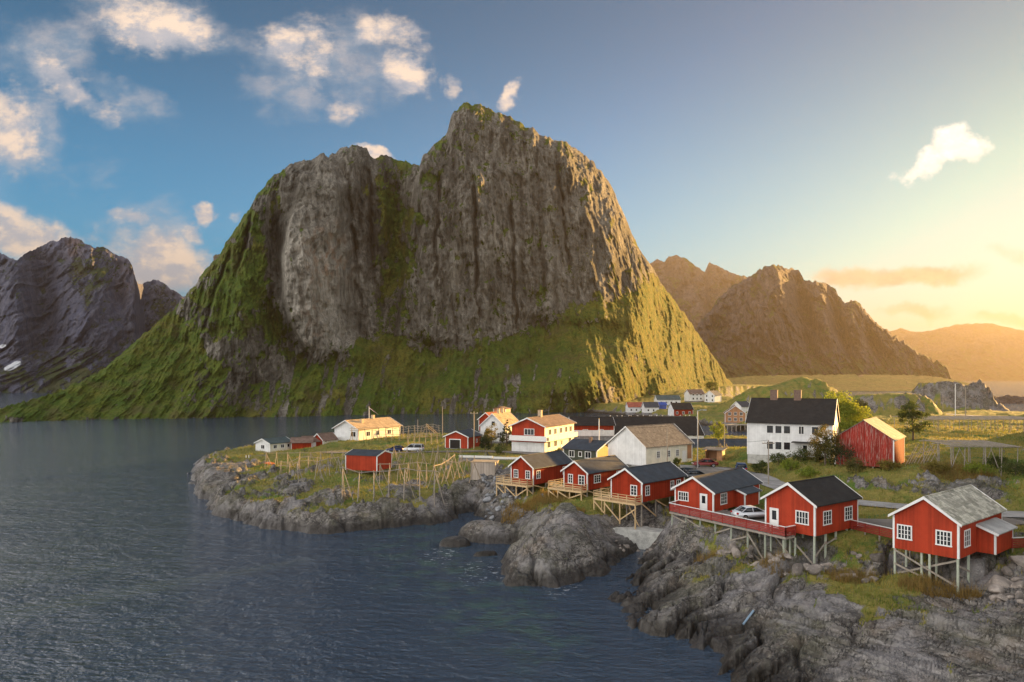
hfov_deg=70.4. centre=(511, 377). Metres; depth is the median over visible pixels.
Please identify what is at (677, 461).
wild shrub
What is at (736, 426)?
quay
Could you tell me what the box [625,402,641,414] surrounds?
house
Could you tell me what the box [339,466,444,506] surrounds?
drying rack
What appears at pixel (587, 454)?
window
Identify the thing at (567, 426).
power line
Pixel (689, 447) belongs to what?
cargo door
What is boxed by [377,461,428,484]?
drying rack
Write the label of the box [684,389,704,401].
house
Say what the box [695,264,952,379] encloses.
headland mountain
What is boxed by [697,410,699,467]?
street lamp
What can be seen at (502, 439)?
conifer tree
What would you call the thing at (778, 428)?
window
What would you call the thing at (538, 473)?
window
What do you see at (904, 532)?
window
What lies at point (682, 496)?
window
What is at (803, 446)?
door
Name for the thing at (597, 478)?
window
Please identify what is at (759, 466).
wild shrub
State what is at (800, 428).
window
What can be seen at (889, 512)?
grass
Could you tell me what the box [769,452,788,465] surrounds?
wild shrub
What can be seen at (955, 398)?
street lamp
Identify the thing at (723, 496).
window
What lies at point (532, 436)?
two storey house
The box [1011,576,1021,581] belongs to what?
boulder
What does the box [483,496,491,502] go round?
boulder
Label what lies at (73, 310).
mountains
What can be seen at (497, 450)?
garden bush
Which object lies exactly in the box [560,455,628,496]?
red cabin
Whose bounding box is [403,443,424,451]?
parked car
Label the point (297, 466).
drying rack
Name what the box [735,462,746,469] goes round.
parked car
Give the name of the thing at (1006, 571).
boulder
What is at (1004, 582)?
boulder
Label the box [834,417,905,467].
red barn
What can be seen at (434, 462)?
drying rack
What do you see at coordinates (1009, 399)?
skerry
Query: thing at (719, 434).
leafy tree
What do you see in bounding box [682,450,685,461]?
door
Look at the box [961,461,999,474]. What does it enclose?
wild shrub
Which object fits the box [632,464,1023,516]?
road
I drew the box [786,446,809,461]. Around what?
wild shrub
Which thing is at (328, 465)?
drying rack
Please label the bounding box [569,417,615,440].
long store
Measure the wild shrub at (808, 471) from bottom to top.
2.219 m
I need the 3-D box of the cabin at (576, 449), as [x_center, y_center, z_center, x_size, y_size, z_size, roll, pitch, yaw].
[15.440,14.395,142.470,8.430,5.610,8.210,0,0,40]
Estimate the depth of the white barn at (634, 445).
135.16 m
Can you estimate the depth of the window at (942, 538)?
64.46 m
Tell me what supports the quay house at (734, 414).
on the terrain at (791, 631)
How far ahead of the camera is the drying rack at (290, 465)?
142.95 m
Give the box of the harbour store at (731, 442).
[691,438,746,447]
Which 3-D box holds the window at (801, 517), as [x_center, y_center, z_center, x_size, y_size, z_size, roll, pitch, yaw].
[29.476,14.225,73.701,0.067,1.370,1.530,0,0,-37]
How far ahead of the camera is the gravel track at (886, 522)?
80.47 m
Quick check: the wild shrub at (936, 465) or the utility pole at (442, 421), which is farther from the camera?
the utility pole at (442, 421)
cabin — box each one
[508,450,572,494]
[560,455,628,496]
[561,437,607,460]
[607,461,687,526]
[671,467,762,511]
[760,475,862,563]
[888,484,1017,591]
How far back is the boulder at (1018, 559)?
64.40 m
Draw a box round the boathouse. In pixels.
[443,429,482,448]
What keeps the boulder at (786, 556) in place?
on the terrain at (791, 631)
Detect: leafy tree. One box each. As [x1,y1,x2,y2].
[704,379,717,391]
[709,421,727,446]
[825,390,871,433]
[896,400,932,440]
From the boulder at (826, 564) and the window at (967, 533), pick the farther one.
the boulder at (826, 564)
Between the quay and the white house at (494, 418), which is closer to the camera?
the white house at (494, 418)
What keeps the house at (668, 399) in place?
on the terrain at (791, 631)
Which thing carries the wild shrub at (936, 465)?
on the terrain at (791, 631)
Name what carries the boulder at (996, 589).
on the terrain at (791, 631)
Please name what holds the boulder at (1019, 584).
on the terrain at (791, 631)
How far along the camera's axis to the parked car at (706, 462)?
128.92 m
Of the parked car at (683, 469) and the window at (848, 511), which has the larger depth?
the parked car at (683, 469)
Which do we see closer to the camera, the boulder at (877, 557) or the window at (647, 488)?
the boulder at (877, 557)
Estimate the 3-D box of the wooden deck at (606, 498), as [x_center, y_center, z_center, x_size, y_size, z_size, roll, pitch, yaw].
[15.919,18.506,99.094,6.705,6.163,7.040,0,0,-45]
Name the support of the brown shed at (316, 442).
on the terrain at (791, 631)
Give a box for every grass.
[203,417,1023,667]
[501,459,994,600]
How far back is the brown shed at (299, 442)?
192.87 m
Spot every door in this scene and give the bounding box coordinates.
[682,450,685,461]
[687,445,691,458]
[700,493,706,509]
[770,507,778,527]
[801,444,808,456]
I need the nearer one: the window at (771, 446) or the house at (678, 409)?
the window at (771, 446)
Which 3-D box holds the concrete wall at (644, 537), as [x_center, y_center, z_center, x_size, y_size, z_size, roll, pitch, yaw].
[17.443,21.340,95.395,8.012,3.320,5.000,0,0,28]
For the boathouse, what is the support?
on the terrain at (791, 631)
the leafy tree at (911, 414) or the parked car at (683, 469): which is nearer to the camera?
the parked car at (683, 469)
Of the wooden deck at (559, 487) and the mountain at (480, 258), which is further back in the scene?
the mountain at (480, 258)
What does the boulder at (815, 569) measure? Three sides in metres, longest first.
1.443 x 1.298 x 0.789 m
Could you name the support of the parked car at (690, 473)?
on the terrain at (791, 631)
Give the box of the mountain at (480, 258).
[0,102,732,422]
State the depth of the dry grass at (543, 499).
70.19 m
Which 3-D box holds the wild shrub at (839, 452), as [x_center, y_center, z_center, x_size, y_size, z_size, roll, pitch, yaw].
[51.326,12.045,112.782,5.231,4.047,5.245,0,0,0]
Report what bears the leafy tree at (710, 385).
on the terrain at (791, 631)
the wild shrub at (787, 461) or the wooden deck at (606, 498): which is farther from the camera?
the wild shrub at (787, 461)
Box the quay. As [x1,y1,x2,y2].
[725,424,746,430]
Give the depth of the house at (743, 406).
343.19 m
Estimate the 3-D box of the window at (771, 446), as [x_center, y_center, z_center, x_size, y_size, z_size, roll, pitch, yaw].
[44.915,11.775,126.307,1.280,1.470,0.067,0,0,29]
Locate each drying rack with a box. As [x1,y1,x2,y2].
[265,449,345,467]
[278,456,317,471]
[294,462,303,481]
[314,461,323,481]
[317,457,341,477]
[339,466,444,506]
[350,427,400,440]
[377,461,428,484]
[392,447,463,465]
[396,453,474,471]
[401,424,440,437]
[406,433,438,444]
[427,454,459,489]
[438,458,480,482]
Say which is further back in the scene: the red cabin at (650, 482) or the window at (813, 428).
the window at (813, 428)
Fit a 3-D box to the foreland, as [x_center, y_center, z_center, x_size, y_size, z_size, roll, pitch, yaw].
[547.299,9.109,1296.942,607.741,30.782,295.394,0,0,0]
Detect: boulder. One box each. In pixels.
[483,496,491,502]
[716,549,725,555]
[729,542,737,549]
[731,548,740,557]
[772,557,779,562]
[780,553,791,558]
[792,563,803,576]
[806,564,822,574]
[820,562,832,566]
[869,553,884,561]
[985,575,1013,587]
[988,584,1004,594]
[989,594,996,600]
[996,594,1007,600]
[1001,566,1013,576]
[1010,555,1023,566]
[1010,580,1023,588]
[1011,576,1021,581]
[1015,592,1023,599]
[1016,599,1023,603]
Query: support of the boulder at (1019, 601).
on the terrain at (791, 631)
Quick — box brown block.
[492,406,510,411]
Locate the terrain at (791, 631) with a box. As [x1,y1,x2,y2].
[187,377,1023,681]
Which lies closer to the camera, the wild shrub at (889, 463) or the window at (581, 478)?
the wild shrub at (889, 463)
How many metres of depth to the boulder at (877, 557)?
69.94 m
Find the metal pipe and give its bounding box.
[742,610,753,624]
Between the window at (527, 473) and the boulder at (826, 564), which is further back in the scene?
the window at (527, 473)
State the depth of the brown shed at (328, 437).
197.37 m
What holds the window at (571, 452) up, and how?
in the cabin at (576, 449)
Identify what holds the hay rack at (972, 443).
on the terrain at (791, 631)
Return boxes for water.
[0,380,1023,681]
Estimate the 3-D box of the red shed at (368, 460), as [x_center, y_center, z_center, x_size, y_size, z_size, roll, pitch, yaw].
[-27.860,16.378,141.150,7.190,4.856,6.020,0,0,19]
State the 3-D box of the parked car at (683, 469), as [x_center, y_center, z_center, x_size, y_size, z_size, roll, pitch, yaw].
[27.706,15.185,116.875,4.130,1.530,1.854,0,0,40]
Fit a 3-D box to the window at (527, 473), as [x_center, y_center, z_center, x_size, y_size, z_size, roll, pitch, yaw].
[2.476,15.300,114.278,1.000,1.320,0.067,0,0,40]
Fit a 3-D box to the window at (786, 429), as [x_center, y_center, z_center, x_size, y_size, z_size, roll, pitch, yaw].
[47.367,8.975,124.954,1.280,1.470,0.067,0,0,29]
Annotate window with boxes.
[514,469,517,477]
[524,428,533,434]
[525,470,529,478]
[536,470,540,478]
[568,474,572,483]
[569,450,573,456]
[578,475,584,485]
[585,451,590,457]
[594,474,600,483]
[630,485,636,495]
[645,485,649,495]
[670,480,673,490]
[678,491,688,501]
[720,492,727,504]
[766,425,773,433]
[766,441,773,449]
[775,425,781,433]
[775,441,781,449]
[783,425,790,433]
[783,442,790,449]
[795,510,808,525]
[798,426,803,434]
[811,426,818,434]
[823,510,831,525]
[844,505,852,520]
[896,524,912,540]
[935,529,951,546]
[964,528,970,547]
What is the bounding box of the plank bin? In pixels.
[471,459,498,479]
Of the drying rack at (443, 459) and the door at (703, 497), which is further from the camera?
the drying rack at (443, 459)
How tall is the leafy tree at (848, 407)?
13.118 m
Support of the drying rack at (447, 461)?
on the terrain at (791, 631)
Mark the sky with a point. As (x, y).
(872, 151)
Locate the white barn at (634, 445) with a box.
[606,423,694,464]
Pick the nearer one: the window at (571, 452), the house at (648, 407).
the window at (571, 452)
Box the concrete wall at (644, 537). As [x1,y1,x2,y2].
[613,526,662,549]
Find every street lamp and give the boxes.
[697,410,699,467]
[955,383,959,415]
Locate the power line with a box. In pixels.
[474,411,665,427]
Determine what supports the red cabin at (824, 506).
on the terrain at (791, 631)
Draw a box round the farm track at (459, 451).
[325,450,535,453]
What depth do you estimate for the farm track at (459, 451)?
164.36 m
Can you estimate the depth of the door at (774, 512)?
76.24 m
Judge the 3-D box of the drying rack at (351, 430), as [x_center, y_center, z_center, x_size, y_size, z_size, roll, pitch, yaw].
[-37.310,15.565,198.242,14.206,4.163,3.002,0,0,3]
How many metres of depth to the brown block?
222.19 m
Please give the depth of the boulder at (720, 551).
76.65 m
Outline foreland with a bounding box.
[727,374,969,390]
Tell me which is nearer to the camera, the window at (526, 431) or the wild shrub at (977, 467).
the wild shrub at (977, 467)
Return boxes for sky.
[0,0,1023,331]
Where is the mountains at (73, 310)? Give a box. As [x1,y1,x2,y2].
[0,236,184,392]
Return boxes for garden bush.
[479,434,493,449]
[484,423,497,444]
[494,445,507,453]
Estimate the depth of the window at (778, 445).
125.64 m
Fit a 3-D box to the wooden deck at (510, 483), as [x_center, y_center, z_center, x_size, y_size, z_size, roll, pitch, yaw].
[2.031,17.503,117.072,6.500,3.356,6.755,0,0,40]
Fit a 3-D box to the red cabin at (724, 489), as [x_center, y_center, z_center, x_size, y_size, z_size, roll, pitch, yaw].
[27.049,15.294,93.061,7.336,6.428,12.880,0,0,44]
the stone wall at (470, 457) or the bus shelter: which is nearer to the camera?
the bus shelter
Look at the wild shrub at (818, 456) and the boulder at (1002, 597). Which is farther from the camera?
the wild shrub at (818, 456)
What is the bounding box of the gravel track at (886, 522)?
[703,510,1023,526]
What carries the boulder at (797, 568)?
on the terrain at (791, 631)
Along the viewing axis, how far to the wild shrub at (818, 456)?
117.69 m
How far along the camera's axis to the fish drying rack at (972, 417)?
178.85 m
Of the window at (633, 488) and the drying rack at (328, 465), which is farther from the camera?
the drying rack at (328, 465)
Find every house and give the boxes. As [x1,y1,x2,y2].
[332,415,402,440]
[477,411,496,432]
[479,408,518,443]
[508,410,577,452]
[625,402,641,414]
[641,402,658,414]
[653,395,680,404]
[667,403,693,415]
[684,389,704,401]
[704,390,721,401]
[723,405,746,425]
[730,401,748,411]
[745,390,839,463]
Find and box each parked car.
[386,445,403,451]
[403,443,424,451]
[680,467,695,471]
[685,470,705,478]
[692,458,718,467]
[730,505,764,519]
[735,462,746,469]
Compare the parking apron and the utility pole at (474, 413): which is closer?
the parking apron
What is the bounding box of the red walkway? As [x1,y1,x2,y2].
[669,500,795,560]
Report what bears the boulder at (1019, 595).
on the terrain at (791, 631)
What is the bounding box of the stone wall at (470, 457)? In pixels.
[459,455,517,461]
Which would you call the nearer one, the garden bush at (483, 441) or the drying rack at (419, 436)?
the garden bush at (483, 441)
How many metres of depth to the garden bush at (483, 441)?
164.62 m
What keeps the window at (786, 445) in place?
in the white house at (785, 425)
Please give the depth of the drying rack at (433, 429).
207.99 m
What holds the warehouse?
on the terrain at (791, 631)
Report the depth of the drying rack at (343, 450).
153.79 m
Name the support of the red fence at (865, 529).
on the terrain at (791, 631)
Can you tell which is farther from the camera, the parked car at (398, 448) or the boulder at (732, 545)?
the parked car at (398, 448)
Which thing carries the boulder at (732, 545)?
on the terrain at (791, 631)
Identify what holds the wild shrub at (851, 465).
on the terrain at (791, 631)
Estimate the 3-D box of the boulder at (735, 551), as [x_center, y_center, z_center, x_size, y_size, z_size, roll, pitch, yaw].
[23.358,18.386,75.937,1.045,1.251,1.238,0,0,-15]
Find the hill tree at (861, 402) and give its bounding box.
[854,398,868,415]
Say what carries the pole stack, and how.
on the terrain at (791, 631)
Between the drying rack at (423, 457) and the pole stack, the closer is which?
the pole stack
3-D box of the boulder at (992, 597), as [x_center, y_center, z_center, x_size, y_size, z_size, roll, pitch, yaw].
[40.406,18.465,60.803,0.761,0.680,0.758,-16,14,6]
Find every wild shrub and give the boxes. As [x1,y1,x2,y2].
[673,457,681,466]
[751,460,769,472]
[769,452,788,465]
[778,458,801,470]
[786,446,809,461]
[795,465,821,477]
[805,448,823,461]
[823,442,858,465]
[842,457,868,473]
[876,459,903,470]
[925,460,951,471]
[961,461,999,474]
[982,453,1007,466]
[995,459,1023,475]
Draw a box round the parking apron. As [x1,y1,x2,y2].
[692,467,726,473]
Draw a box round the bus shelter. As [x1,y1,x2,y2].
[702,447,726,460]
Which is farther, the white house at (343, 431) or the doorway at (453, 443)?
the white house at (343, 431)
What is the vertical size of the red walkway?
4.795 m
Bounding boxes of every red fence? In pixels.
[850,520,910,557]
[1011,537,1023,552]
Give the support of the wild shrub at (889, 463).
on the terrain at (791, 631)
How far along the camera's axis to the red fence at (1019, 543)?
67.89 m
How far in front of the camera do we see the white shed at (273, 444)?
190.20 m
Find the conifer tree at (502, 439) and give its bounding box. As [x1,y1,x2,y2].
[497,419,511,445]
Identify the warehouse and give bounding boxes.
[613,416,704,438]
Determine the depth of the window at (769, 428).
126.29 m
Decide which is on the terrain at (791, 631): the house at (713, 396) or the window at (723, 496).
the house at (713, 396)
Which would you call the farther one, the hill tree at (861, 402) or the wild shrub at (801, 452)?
the hill tree at (861, 402)
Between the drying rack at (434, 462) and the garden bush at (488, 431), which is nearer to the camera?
the drying rack at (434, 462)
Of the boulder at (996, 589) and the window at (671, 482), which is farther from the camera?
the window at (671, 482)
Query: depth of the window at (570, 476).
108.82 m
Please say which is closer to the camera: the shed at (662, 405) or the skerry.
the shed at (662, 405)
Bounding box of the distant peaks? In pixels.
[213,254,746,328]
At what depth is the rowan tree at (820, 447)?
114.07 m
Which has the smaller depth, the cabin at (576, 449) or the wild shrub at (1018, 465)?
the wild shrub at (1018, 465)
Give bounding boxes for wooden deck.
[496,474,532,495]
[547,478,586,500]
[593,487,641,528]
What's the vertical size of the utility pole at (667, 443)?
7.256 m
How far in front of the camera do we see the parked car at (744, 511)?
81.61 m
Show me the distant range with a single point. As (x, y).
(981, 351)
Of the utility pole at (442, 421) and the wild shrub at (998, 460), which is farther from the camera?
the utility pole at (442, 421)
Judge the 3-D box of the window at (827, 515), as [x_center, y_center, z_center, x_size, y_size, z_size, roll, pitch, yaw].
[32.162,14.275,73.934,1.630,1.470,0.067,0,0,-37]
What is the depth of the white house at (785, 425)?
126.28 m
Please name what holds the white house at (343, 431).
on the terrain at (791, 631)
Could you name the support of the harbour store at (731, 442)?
on the terrain at (791, 631)
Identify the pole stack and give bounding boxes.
[905,444,938,465]
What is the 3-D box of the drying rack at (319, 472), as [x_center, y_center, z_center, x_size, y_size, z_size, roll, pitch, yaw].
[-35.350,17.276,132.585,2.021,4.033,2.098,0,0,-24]
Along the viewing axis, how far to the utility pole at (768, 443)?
107.19 m
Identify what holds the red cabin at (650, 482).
on the terrain at (791, 631)
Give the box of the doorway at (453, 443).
[449,439,460,447]
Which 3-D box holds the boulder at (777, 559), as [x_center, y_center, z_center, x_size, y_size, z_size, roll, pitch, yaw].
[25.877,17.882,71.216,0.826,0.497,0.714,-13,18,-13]
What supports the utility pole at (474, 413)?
on the terrain at (791, 631)
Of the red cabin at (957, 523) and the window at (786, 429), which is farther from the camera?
the window at (786, 429)
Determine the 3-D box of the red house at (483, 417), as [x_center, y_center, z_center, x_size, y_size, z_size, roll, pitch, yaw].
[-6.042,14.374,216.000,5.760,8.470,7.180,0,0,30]
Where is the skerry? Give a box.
[993,395,1023,403]
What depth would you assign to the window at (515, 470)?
115.83 m
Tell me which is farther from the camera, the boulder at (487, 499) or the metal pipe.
the boulder at (487, 499)
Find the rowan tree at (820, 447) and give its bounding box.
[807,423,843,465]
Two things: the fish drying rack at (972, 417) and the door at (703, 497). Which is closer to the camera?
the door at (703, 497)
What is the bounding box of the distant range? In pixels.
[889,323,1023,379]
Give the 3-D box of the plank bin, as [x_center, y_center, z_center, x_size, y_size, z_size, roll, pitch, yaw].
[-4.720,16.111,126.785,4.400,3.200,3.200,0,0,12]
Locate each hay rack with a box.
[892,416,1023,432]
[919,439,1021,475]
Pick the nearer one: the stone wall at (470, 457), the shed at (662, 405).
the stone wall at (470, 457)
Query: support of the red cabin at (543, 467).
on the terrain at (791, 631)
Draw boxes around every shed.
[254,436,290,451]
[290,437,313,449]
[302,436,326,446]
[314,432,338,444]
[344,449,392,475]
[658,402,666,408]
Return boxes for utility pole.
[442,406,442,437]
[470,412,477,447]
[667,426,667,461]
[762,440,774,483]

